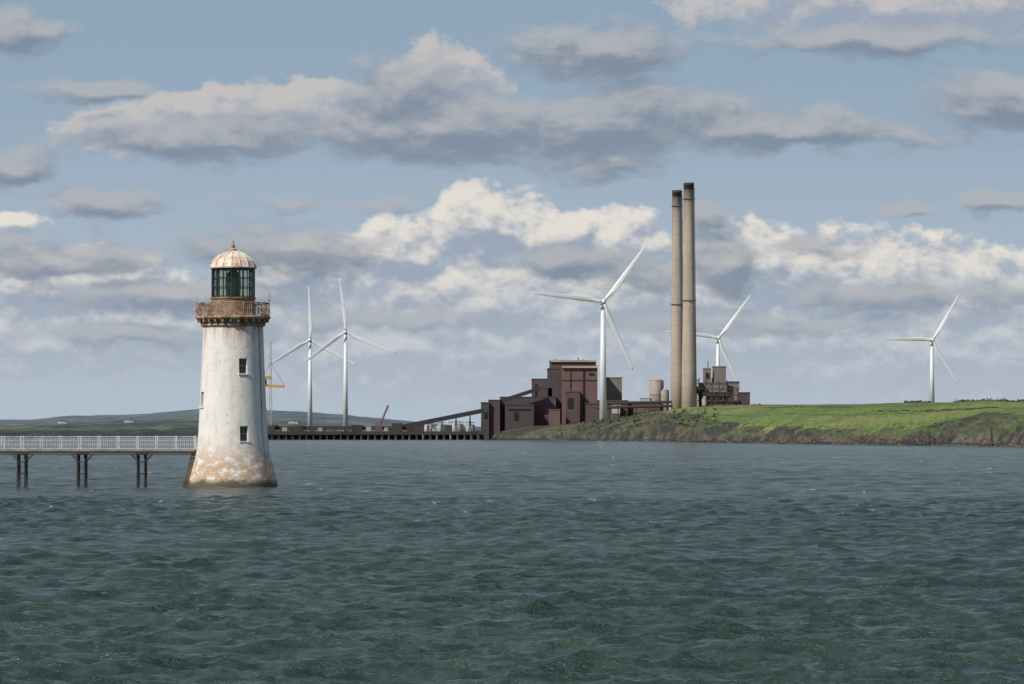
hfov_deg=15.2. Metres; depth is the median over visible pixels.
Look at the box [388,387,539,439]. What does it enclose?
inclined conveyor
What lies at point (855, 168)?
sky
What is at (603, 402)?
wind turbine
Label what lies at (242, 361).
window panes
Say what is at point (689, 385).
smokestack
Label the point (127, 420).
farmhouse
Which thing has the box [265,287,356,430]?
wind turbine
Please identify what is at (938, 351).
wind turbine
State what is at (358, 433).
jetty
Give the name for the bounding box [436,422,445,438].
silo
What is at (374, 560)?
sea
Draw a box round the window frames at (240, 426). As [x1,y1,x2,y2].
[240,426,246,440]
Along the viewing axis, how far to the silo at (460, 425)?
2894.40 m
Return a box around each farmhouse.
[57,420,66,423]
[124,419,133,422]
[288,420,297,423]
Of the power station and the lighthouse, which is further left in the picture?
the lighthouse
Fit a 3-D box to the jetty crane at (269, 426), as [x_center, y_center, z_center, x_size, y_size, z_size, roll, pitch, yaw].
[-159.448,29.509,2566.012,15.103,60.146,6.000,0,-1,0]
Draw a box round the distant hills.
[0,409,480,437]
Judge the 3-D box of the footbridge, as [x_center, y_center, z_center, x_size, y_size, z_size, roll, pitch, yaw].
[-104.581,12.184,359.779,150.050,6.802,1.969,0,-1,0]
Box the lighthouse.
[183,239,277,486]
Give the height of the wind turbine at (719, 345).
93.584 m
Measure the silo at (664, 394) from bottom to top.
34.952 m
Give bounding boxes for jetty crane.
[265,341,284,430]
[375,405,388,430]
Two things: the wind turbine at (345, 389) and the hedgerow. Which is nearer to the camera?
the hedgerow
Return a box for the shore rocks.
[539,435,1023,446]
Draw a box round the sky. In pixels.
[0,0,1023,426]
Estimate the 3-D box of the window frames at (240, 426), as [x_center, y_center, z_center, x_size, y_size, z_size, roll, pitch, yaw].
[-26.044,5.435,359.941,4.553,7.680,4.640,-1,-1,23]
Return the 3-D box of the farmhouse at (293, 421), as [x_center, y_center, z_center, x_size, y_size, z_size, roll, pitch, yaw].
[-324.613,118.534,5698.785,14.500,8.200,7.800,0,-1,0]
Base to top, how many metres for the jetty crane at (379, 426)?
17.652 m
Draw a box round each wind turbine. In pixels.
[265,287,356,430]
[303,278,394,430]
[531,243,647,419]
[666,295,750,386]
[882,295,958,401]
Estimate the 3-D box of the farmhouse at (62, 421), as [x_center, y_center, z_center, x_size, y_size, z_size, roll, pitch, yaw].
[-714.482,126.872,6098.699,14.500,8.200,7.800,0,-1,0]
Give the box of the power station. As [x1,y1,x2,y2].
[481,357,749,439]
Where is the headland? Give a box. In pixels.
[470,400,1023,445]
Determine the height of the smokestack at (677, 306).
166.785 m
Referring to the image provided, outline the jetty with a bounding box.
[267,423,483,439]
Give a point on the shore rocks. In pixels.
(887, 439)
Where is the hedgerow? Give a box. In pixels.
[557,398,1023,443]
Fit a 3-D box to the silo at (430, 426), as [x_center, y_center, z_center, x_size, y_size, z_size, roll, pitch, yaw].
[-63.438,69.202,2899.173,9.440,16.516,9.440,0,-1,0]
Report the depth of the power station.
2634.62 m
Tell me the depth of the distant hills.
5862.16 m
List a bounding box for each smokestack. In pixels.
[670,190,682,409]
[682,182,696,407]
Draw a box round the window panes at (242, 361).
[239,358,245,439]
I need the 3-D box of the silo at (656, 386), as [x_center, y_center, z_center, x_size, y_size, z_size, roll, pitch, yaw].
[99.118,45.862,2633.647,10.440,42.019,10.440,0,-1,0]
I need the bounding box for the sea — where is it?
[0,438,1023,683]
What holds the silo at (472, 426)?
on the jetty
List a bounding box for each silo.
[422,424,433,438]
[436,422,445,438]
[448,421,463,438]
[465,422,474,430]
[649,378,663,410]
[661,388,668,410]
[702,396,706,405]
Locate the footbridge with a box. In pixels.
[0,436,196,486]
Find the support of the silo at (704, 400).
on the headland

